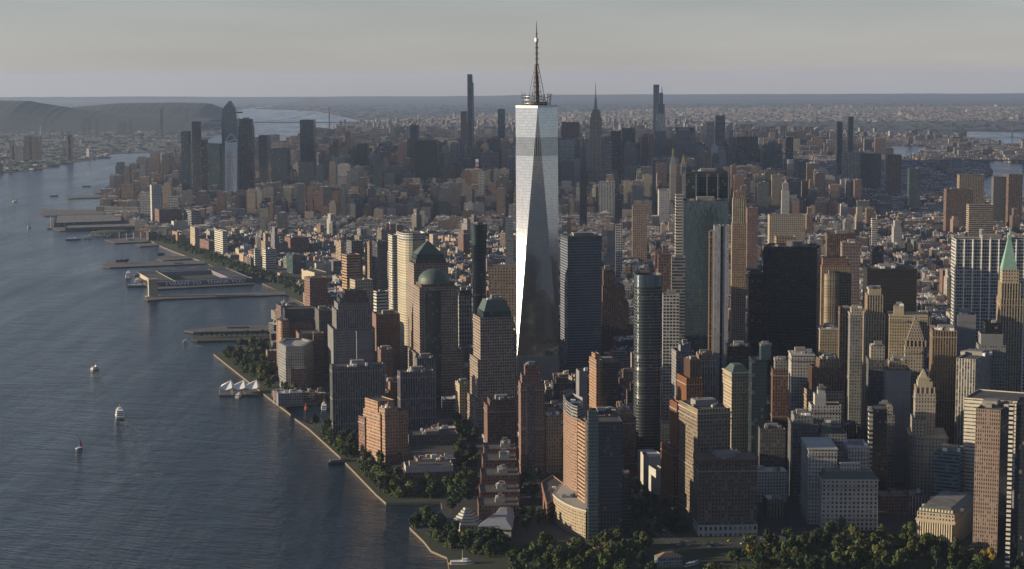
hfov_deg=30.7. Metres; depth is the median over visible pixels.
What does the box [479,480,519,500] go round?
terraced brick block
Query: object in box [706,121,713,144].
white band tower
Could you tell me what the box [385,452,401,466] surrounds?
red brick wing
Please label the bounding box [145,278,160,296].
vent tower
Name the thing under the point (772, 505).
loft building
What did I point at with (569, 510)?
curved hotel wing
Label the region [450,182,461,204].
office block
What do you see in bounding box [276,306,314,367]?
apartment block
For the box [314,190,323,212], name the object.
office block
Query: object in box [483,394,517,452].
dark slab block
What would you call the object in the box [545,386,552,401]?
office block
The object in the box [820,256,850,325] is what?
bay front tower
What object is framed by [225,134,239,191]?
triangle top tower
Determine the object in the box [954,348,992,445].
white pier block
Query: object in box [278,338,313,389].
office building
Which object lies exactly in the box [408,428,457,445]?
dark slab block
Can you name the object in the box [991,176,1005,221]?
dark riverside tower
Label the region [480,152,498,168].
olive wide block
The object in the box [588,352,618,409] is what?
crested tower
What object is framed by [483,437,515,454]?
terraced brick block
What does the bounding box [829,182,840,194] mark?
apartment block
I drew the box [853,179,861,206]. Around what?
office block
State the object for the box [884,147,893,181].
tan river tower
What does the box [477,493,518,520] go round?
terraced brick block
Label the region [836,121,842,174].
black east tower
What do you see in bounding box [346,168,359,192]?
office block
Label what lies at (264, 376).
tree
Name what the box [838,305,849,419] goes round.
tan pier tower
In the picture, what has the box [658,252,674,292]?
red steel block
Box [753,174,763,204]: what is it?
office block
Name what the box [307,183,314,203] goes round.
apartment block
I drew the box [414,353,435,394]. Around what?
apartment slab
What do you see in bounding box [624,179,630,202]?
apartment block
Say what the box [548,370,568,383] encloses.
office block
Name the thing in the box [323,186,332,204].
office block
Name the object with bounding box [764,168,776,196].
office block
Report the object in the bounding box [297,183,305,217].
office block
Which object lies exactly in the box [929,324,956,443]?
cream slab tower
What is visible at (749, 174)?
office block
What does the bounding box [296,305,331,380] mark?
apartment block
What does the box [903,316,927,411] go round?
ziggurat tower
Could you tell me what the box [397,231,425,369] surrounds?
curved tower
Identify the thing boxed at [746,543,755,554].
tree
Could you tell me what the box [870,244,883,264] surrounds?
black gate tower
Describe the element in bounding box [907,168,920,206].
teal river block
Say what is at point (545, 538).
tree
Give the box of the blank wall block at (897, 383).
[883,355,910,482]
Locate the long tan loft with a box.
[767,214,804,243]
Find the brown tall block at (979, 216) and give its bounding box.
[966,204,993,236]
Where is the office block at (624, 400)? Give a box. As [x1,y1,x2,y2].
[623,387,629,404]
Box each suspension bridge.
[165,108,365,127]
[930,123,1023,135]
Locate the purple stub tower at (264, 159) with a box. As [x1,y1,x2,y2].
[258,135,270,182]
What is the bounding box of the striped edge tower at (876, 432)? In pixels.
[866,404,886,489]
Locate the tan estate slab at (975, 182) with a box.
[957,174,983,203]
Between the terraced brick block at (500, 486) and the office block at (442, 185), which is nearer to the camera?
the terraced brick block at (500, 486)
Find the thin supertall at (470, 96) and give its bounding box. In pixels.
[467,74,473,148]
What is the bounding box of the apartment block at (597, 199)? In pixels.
[596,186,598,212]
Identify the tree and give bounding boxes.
[225,345,234,351]
[225,351,231,357]
[231,351,237,358]
[233,358,241,368]
[236,338,243,345]
[236,345,242,352]
[239,359,246,367]
[243,339,248,348]
[243,364,248,374]
[248,336,255,344]
[248,364,256,376]
[250,348,257,355]
[252,354,258,361]
[256,363,263,372]
[256,372,262,385]
[257,346,263,353]
[258,336,267,343]
[259,340,267,350]
[259,353,266,359]
[262,368,269,374]
[262,374,268,386]
[262,378,271,388]
[266,361,272,368]
[268,367,275,374]
[271,374,278,386]
[281,381,287,389]
[290,382,297,388]
[310,414,319,428]
[321,419,329,431]
[329,430,336,443]
[337,430,345,439]
[337,436,344,445]
[340,448,350,458]
[342,428,351,434]
[343,437,353,444]
[344,442,353,459]
[346,434,354,440]
[351,441,358,456]
[361,449,369,458]
[361,456,367,471]
[368,460,376,468]
[371,474,384,491]
[374,466,383,475]
[375,450,384,461]
[375,460,384,469]
[377,478,389,492]
[381,471,387,488]
[386,473,395,484]
[389,478,399,490]
[391,465,401,476]
[395,472,405,485]
[397,485,406,497]
[405,480,414,495]
[408,512,419,527]
[414,475,427,487]
[419,505,430,515]
[423,471,432,481]
[426,483,434,498]
[427,478,434,487]
[427,513,433,522]
[429,515,439,528]
[433,478,440,489]
[438,518,446,528]
[441,474,451,493]
[441,529,447,541]
[444,519,458,531]
[445,498,455,513]
[446,529,457,550]
[447,485,458,495]
[447,496,459,510]
[449,474,454,484]
[452,411,461,419]
[452,489,465,505]
[453,420,460,428]
[453,471,462,490]
[455,534,460,548]
[456,441,467,454]
[456,458,462,470]
[458,476,469,489]
[460,429,467,436]
[460,535,471,550]
[461,454,470,466]
[461,467,467,476]
[461,528,473,540]
[463,488,473,503]
[466,443,477,453]
[466,469,478,482]
[467,458,478,469]
[467,482,476,493]
[471,425,478,441]
[471,454,479,466]
[471,537,485,554]
[473,527,482,537]
[473,535,485,545]
[480,527,491,539]
[481,531,490,542]
[482,541,493,557]
[488,526,496,542]
[491,527,504,539]
[496,533,505,546]
[506,547,517,557]
[508,556,516,566]
[510,560,523,568]
[517,548,530,564]
[519,478,529,487]
[520,507,526,517]
[521,481,532,493]
[521,518,529,532]
[522,471,529,478]
[525,506,535,520]
[525,512,532,527]
[525,563,533,568]
[528,541,542,561]
[530,494,538,502]
[532,484,539,494]
[533,468,540,483]
[536,508,545,526]
[538,531,553,551]
[538,539,546,550]
[541,551,550,564]
[547,543,557,555]
[551,549,562,560]
[553,544,564,557]
[553,557,565,568]
[566,559,577,568]
[567,537,579,555]
[574,554,588,566]
[577,537,584,548]
[585,549,600,563]
[591,533,603,545]
[598,552,610,568]
[600,532,608,547]
[603,541,614,561]
[608,527,622,546]
[613,561,626,568]
[616,538,627,554]
[620,558,630,568]
[630,540,641,552]
[632,531,640,550]
[636,537,644,547]
[636,550,646,563]
[639,530,653,549]
[642,490,649,497]
[644,559,656,568]
[656,516,664,531]
[661,509,673,523]
[666,505,677,518]
[705,561,723,568]
[725,552,733,559]
[732,547,741,567]
[742,532,758,544]
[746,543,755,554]
[747,554,753,563]
[753,554,760,567]
[758,553,767,568]
[762,527,773,541]
[762,535,771,552]
[773,533,779,541]
[776,550,787,566]
[777,552,792,568]
[781,526,794,539]
[781,541,790,557]
[782,538,795,547]
[789,535,796,543]
[790,546,798,557]
[790,556,801,568]
[796,534,807,546]
[800,531,809,539]
[804,553,816,568]
[810,531,821,550]
[814,527,822,543]
[819,549,828,556]
[819,555,832,568]
[823,519,837,532]
[824,532,832,543]
[830,546,842,568]
[831,537,842,550]
[837,517,846,530]
[840,540,845,549]
[845,544,862,557]
[846,523,855,533]
[849,525,863,539]
[849,556,861,568]
[852,534,863,545]
[855,537,869,552]
[859,547,866,562]
[870,534,877,543]
[871,544,885,557]
[874,557,883,568]
[875,523,888,539]
[878,540,888,550]
[881,550,888,562]
[886,541,893,549]
[889,554,903,568]
[892,533,897,539]
[893,549,910,567]
[901,530,913,542]
[902,521,915,533]
[906,538,919,561]
[918,536,930,553]
[919,534,933,545]
[930,545,943,564]
[931,537,939,546]
[940,537,948,548]
[947,553,956,564]
[948,543,958,564]
[953,537,962,549]
[961,545,974,561]
[970,561,979,568]
[972,554,984,567]
[980,546,995,561]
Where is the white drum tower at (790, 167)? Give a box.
[787,159,793,176]
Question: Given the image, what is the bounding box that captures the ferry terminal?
[219,379,259,395]
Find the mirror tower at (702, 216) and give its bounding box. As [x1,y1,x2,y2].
[682,196,728,355]
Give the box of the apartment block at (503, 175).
[501,173,507,193]
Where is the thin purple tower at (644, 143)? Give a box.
[641,136,647,166]
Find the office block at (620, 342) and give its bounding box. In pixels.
[614,337,626,350]
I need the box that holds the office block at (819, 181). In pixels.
[813,172,824,197]
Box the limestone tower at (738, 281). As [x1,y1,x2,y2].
[730,190,746,342]
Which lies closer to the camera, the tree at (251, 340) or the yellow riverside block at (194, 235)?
the tree at (251, 340)
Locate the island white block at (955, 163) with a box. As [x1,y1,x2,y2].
[950,158,961,168]
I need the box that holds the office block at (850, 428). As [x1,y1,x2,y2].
[844,419,857,438]
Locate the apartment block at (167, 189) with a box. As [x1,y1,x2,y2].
[162,182,172,203]
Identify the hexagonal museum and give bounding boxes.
[453,506,482,533]
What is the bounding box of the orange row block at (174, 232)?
[172,230,181,238]
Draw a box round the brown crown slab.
[561,122,579,139]
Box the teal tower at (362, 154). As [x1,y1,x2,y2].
[357,143,369,166]
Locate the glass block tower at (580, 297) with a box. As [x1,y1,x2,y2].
[560,232,601,374]
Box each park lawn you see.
[158,237,302,302]
[215,347,277,394]
[310,426,446,502]
[410,517,1015,568]
[505,532,1011,568]
[623,495,689,536]
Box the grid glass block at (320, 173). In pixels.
[316,163,325,182]
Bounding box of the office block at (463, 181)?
[456,178,467,184]
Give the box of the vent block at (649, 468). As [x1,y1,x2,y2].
[637,449,660,494]
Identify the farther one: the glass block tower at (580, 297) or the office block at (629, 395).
the glass block tower at (580, 297)
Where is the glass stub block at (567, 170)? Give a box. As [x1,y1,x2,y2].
[562,160,573,184]
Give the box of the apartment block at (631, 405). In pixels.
[629,399,633,408]
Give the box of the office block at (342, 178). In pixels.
[338,174,347,199]
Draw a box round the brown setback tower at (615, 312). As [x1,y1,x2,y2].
[602,265,628,355]
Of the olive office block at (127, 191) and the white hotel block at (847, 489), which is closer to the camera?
the white hotel block at (847, 489)
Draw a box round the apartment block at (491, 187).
[488,182,495,194]
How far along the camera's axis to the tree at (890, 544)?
1814.30 m
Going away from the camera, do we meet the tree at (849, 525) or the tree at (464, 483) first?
the tree at (849, 525)
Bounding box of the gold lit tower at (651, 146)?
[649,134,653,166]
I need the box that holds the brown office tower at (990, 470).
[973,398,1012,558]
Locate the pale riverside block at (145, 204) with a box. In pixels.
[140,191,150,217]
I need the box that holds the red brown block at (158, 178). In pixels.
[153,173,163,185]
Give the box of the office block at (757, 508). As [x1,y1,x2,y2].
[757,494,757,523]
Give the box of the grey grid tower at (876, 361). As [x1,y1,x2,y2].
[864,341,886,440]
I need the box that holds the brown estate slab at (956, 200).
[943,188,972,231]
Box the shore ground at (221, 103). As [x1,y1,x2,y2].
[0,99,316,172]
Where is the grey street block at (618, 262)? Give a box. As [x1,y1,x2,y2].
[615,223,622,275]
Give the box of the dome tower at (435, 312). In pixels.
[408,268,463,403]
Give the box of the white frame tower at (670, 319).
[662,290,678,420]
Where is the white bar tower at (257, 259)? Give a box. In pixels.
[254,248,260,266]
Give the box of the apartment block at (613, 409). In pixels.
[599,402,621,415]
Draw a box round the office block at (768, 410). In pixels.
[766,400,769,421]
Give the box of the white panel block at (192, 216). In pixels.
[184,208,200,224]
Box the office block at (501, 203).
[497,187,505,216]
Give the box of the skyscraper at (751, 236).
[746,206,757,270]
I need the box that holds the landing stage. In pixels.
[327,457,351,464]
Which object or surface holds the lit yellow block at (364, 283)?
on the city ground at (794, 519)
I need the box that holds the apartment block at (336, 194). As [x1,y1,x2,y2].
[332,187,340,208]
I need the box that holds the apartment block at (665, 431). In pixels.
[661,420,669,441]
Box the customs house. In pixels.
[915,490,973,546]
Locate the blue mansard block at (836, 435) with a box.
[818,418,846,466]
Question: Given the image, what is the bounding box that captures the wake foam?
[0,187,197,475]
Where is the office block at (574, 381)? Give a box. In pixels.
[571,378,575,389]
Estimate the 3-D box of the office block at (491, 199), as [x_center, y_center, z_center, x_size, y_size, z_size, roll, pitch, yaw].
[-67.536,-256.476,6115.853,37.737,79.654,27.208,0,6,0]
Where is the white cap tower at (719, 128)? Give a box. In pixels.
[715,115,724,144]
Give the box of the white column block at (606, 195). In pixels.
[599,181,614,216]
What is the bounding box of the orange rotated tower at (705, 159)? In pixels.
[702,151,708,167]
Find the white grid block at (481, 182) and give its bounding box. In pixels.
[478,171,484,195]
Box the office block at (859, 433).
[855,423,864,438]
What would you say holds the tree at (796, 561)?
on the park lawn at (703, 556)
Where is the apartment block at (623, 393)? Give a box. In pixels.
[620,382,629,402]
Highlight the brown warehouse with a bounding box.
[155,207,181,223]
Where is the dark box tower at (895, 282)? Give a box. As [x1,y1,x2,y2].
[863,263,916,358]
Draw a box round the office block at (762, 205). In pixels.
[756,181,768,214]
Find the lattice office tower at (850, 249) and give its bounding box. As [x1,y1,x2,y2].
[840,239,859,304]
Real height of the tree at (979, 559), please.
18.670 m
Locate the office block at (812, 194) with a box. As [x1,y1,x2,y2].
[808,188,817,206]
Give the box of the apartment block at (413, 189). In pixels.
[408,182,419,196]
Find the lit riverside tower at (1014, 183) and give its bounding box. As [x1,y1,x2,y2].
[1005,174,1022,226]
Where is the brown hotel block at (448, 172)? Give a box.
[443,166,454,181]
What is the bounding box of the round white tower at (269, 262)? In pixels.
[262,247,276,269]
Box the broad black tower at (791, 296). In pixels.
[762,240,820,373]
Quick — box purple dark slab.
[885,154,901,193]
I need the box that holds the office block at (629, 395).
[626,381,633,404]
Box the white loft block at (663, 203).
[658,188,669,225]
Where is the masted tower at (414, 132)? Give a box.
[410,119,419,158]
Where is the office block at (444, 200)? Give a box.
[438,187,450,215]
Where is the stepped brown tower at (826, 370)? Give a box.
[801,353,844,428]
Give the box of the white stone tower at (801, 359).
[787,347,814,460]
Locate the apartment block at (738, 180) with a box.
[733,174,743,189]
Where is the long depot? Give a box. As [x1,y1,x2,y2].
[104,207,139,212]
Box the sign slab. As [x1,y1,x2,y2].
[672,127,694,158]
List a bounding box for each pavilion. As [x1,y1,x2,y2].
[216,294,228,296]
[227,326,249,328]
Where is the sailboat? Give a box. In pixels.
[75,435,82,448]
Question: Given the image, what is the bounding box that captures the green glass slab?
[859,153,880,188]
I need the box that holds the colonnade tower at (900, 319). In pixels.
[887,301,927,365]
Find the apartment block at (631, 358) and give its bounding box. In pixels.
[630,351,633,367]
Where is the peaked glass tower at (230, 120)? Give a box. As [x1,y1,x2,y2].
[221,101,242,190]
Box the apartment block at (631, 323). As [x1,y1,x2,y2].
[629,319,633,335]
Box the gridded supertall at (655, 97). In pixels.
[653,85,658,154]
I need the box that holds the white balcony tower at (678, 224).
[675,193,683,254]
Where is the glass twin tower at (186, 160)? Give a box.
[181,131,191,189]
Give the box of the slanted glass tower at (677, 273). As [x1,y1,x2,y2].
[671,255,684,341]
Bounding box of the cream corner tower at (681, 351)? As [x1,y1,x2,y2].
[671,339,693,399]
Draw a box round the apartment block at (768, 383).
[767,373,769,394]
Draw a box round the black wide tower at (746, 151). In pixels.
[735,137,757,165]
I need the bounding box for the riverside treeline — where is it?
[157,234,303,294]
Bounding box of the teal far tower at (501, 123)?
[498,108,505,138]
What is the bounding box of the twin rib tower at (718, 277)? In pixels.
[708,224,728,403]
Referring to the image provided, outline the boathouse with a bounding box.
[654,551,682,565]
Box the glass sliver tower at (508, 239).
[505,216,512,263]
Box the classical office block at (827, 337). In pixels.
[817,323,837,357]
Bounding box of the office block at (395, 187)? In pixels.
[391,184,403,193]
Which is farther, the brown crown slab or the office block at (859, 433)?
the brown crown slab
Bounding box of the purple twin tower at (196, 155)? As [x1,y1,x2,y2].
[192,121,201,191]
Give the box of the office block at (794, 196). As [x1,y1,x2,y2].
[789,194,798,199]
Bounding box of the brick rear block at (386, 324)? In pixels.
[372,309,399,369]
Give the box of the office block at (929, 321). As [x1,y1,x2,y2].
[916,310,930,328]
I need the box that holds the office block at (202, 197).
[195,190,209,205]
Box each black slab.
[415,140,438,182]
[747,269,762,355]
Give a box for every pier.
[39,209,103,216]
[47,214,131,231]
[66,195,100,198]
[93,189,100,193]
[102,260,205,267]
[104,237,147,243]
[134,267,254,289]
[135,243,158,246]
[143,291,285,301]
[156,256,190,260]
[184,325,268,333]
[191,334,269,341]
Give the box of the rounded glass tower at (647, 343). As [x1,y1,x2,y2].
[633,272,661,462]
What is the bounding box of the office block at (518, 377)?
[517,371,541,386]
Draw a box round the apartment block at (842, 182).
[840,178,844,192]
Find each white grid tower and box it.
[560,140,574,159]
[950,234,1023,390]
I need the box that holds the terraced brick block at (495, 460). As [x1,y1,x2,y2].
[482,448,516,467]
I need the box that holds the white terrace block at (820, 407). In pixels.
[808,384,841,426]
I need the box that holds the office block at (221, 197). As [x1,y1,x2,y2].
[216,191,226,213]
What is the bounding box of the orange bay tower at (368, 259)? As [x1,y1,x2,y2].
[365,241,372,278]
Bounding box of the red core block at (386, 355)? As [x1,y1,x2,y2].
[378,345,393,377]
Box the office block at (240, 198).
[234,189,246,211]
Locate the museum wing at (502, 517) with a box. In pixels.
[478,507,514,540]
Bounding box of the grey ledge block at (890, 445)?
[878,399,894,489]
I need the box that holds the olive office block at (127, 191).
[121,184,134,199]
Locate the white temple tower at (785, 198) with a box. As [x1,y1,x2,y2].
[781,179,788,213]
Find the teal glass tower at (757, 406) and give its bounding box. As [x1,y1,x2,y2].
[748,341,771,466]
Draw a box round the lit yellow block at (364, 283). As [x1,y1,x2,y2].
[350,278,372,310]
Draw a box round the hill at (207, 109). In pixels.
[73,102,239,125]
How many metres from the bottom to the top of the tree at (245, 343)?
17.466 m
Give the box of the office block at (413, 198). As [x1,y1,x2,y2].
[408,196,418,201]
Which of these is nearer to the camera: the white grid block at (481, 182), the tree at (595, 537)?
the tree at (595, 537)
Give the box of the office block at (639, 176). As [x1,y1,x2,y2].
[637,171,642,179]
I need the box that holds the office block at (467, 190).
[462,184,472,201]
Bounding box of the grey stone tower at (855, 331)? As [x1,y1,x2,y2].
[847,305,863,423]
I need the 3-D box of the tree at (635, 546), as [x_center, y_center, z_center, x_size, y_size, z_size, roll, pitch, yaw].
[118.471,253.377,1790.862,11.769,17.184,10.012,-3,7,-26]
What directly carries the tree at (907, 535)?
on the park lawn at (703, 556)
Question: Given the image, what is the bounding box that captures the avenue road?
[631,477,890,547]
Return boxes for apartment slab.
[330,359,385,432]
[397,366,435,426]
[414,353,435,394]
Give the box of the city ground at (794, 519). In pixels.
[106,97,1023,568]
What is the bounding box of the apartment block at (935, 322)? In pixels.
[931,319,949,325]
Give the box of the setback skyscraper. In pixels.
[588,84,603,183]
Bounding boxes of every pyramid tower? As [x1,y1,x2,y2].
[408,241,447,346]
[681,153,686,174]
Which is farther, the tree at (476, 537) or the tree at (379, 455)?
the tree at (379, 455)
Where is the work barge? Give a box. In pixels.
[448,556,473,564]
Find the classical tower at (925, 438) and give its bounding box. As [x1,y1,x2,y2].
[905,369,947,499]
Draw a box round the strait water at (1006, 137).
[954,131,1023,143]
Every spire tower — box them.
[515,21,558,379]
[728,117,733,166]
[996,229,1023,391]
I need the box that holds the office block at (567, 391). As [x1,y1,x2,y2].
[560,388,575,399]
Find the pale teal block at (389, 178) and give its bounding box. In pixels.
[384,173,395,186]
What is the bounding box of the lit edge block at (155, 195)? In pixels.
[150,184,161,220]
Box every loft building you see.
[266,348,276,363]
[276,388,302,406]
[302,388,316,400]
[385,375,387,387]
[414,454,441,460]
[431,423,456,430]
[441,395,454,412]
[561,433,562,465]
[763,494,782,517]
[878,488,908,515]
[903,488,927,515]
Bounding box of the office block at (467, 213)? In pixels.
[463,209,473,217]
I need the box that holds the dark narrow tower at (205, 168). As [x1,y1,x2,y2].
[201,139,208,193]
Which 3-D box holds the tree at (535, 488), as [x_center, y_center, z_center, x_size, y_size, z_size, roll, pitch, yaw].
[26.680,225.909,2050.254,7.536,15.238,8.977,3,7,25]
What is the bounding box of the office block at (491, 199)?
[486,194,496,209]
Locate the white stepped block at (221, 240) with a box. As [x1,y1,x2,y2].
[214,229,227,253]
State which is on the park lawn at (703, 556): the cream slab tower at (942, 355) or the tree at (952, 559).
the tree at (952, 559)
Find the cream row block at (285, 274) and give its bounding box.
[277,272,290,278]
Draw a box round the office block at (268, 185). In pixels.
[264,182,274,187]
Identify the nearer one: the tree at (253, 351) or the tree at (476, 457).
the tree at (476, 457)
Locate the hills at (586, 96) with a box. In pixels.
[0,93,1023,99]
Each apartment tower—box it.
[358,396,408,462]
[545,407,561,473]
[563,393,582,492]
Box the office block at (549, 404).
[545,401,559,410]
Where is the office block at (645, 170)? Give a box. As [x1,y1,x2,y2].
[640,166,651,175]
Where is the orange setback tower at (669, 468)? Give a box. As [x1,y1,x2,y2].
[660,399,678,506]
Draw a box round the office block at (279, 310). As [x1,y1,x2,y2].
[276,302,291,318]
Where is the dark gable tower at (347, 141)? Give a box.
[345,131,350,154]
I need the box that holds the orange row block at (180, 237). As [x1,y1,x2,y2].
[176,233,185,242]
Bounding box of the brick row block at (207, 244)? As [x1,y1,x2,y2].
[200,238,214,249]
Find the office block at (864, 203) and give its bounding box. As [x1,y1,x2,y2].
[856,199,869,212]
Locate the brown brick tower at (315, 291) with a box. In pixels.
[304,276,327,306]
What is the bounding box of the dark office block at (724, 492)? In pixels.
[693,450,757,536]
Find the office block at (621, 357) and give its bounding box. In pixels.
[610,347,629,369]
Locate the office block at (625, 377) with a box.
[618,368,633,400]
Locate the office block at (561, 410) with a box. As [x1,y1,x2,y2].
[560,406,562,420]
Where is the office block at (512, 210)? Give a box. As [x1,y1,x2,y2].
[509,203,515,221]
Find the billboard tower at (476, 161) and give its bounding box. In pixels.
[474,156,479,167]
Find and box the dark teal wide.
[764,150,782,168]
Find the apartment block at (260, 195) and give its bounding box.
[255,186,263,207]
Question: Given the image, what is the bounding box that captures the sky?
[0,0,1023,96]
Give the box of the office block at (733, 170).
[730,164,736,213]
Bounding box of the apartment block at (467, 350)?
[459,342,472,361]
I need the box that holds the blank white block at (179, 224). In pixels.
[171,220,187,229]
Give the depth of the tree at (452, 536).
1815.69 m
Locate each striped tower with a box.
[388,232,397,311]
[604,142,611,180]
[1005,397,1023,567]
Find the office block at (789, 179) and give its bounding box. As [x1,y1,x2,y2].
[787,177,796,194]
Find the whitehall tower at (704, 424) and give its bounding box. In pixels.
[677,397,731,522]
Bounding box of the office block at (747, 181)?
[744,177,749,193]
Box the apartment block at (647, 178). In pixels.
[643,173,651,199]
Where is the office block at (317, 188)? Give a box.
[312,185,322,202]
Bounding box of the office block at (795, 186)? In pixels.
[790,180,800,199]
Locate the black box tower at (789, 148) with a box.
[785,137,792,163]
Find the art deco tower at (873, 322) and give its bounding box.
[861,285,884,423]
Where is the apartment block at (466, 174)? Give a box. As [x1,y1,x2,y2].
[461,170,470,184]
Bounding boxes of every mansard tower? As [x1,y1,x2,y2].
[467,294,518,427]
[975,320,1008,390]
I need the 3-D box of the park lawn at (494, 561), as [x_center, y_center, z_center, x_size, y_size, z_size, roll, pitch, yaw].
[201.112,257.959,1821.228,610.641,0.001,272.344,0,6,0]
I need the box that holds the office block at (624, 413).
[609,405,636,472]
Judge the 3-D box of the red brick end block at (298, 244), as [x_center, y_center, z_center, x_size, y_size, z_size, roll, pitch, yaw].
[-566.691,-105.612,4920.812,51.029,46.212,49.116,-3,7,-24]
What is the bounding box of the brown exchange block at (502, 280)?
[489,264,515,315]
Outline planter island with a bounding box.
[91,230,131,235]
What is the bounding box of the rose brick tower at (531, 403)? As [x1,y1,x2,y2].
[518,361,544,474]
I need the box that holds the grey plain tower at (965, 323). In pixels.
[955,309,975,356]
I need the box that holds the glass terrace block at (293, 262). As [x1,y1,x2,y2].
[287,252,300,273]
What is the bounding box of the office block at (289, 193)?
[283,187,293,207]
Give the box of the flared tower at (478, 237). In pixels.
[470,222,486,325]
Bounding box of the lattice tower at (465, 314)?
[458,287,471,347]
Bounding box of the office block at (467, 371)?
[464,364,469,381]
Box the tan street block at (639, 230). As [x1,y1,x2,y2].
[632,204,646,261]
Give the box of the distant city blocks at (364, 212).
[0,104,1023,534]
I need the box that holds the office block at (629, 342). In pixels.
[614,336,632,348]
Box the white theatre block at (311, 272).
[302,268,326,278]
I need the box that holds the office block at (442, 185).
[440,183,449,190]
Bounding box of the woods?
[0,102,1023,172]
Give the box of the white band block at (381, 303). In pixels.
[373,289,388,310]
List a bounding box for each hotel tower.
[578,407,622,539]
[696,349,715,398]
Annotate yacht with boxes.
[321,402,326,410]
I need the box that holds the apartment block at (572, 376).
[569,373,575,379]
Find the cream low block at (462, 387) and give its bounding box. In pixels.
[455,378,469,419]
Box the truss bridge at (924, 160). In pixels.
[901,151,1023,167]
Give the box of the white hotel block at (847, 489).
[800,437,878,529]
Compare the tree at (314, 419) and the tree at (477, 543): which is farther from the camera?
the tree at (314, 419)
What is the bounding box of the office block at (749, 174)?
[747,172,751,180]
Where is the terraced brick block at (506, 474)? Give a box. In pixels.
[480,464,518,485]
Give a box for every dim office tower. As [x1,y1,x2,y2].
[758,422,784,467]
[769,356,788,464]
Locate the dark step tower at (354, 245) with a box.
[346,239,362,277]
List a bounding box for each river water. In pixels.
[0,104,448,568]
[886,146,1023,195]
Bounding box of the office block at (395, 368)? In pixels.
[394,355,397,375]
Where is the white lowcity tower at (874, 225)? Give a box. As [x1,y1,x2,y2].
[870,217,877,244]
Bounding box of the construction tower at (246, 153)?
[239,117,254,189]
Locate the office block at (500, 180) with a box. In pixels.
[496,176,506,189]
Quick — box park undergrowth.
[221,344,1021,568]
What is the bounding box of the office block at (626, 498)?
[622,467,630,527]
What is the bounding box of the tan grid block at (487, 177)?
[485,169,490,190]
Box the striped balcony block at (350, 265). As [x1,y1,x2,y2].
[342,253,359,291]
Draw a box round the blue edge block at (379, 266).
[372,240,387,301]
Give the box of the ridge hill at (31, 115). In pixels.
[0,100,221,131]
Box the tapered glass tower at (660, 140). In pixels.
[655,92,665,157]
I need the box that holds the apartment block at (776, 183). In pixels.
[771,173,782,212]
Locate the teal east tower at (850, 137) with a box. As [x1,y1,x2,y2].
[847,116,852,151]
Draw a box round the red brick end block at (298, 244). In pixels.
[285,235,308,253]
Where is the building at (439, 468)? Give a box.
[403,456,454,484]
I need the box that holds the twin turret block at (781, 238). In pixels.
[774,235,795,242]
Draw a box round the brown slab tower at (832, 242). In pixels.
[825,230,855,255]
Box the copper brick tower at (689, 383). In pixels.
[676,355,702,400]
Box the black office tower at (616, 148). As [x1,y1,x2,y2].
[611,130,620,183]
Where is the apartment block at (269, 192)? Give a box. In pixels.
[264,186,274,200]
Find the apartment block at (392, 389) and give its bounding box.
[385,378,397,406]
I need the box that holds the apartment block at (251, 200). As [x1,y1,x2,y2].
[247,188,256,212]
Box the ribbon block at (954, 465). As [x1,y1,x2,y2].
[933,389,1023,495]
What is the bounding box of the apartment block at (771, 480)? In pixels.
[757,465,786,502]
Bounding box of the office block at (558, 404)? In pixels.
[555,402,587,409]
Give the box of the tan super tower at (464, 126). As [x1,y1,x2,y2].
[461,111,466,146]
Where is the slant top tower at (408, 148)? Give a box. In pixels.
[407,139,409,158]
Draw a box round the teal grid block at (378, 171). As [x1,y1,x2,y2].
[373,154,383,187]
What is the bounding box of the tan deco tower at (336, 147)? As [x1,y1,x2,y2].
[333,139,340,157]
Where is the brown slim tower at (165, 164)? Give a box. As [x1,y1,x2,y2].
[162,154,169,173]
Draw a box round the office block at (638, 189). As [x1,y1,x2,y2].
[632,180,643,203]
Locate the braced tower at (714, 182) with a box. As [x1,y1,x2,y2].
[684,168,728,199]
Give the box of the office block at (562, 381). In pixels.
[552,374,571,398]
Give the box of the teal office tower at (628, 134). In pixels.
[622,128,634,162]
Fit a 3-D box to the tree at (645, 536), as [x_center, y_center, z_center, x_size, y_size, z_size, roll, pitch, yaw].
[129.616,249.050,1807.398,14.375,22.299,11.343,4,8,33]
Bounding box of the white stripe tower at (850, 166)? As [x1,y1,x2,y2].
[841,152,859,179]
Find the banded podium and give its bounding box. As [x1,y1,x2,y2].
[298,161,315,184]
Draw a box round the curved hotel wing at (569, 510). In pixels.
[553,484,586,537]
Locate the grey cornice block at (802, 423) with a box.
[787,408,818,500]
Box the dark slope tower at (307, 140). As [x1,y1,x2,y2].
[300,119,315,160]
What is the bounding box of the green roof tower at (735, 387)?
[722,362,748,451]
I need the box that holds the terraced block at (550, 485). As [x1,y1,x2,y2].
[541,475,562,522]
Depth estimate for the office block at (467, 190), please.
6101.19 m
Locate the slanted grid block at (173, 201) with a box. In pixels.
[167,196,179,207]
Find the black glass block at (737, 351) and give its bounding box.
[725,340,750,370]
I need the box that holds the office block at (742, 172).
[737,170,746,177]
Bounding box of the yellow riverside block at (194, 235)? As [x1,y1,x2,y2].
[190,226,198,245]
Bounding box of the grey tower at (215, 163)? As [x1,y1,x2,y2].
[208,143,222,189]
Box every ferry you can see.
[65,237,80,239]
[82,235,93,238]
[115,407,123,418]
[125,271,130,278]
[127,284,146,286]
[235,392,240,398]
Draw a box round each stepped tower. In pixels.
[271,148,290,185]
[328,288,374,387]
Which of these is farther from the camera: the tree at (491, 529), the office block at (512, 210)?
the office block at (512, 210)
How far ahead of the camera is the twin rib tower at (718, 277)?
2348.14 m

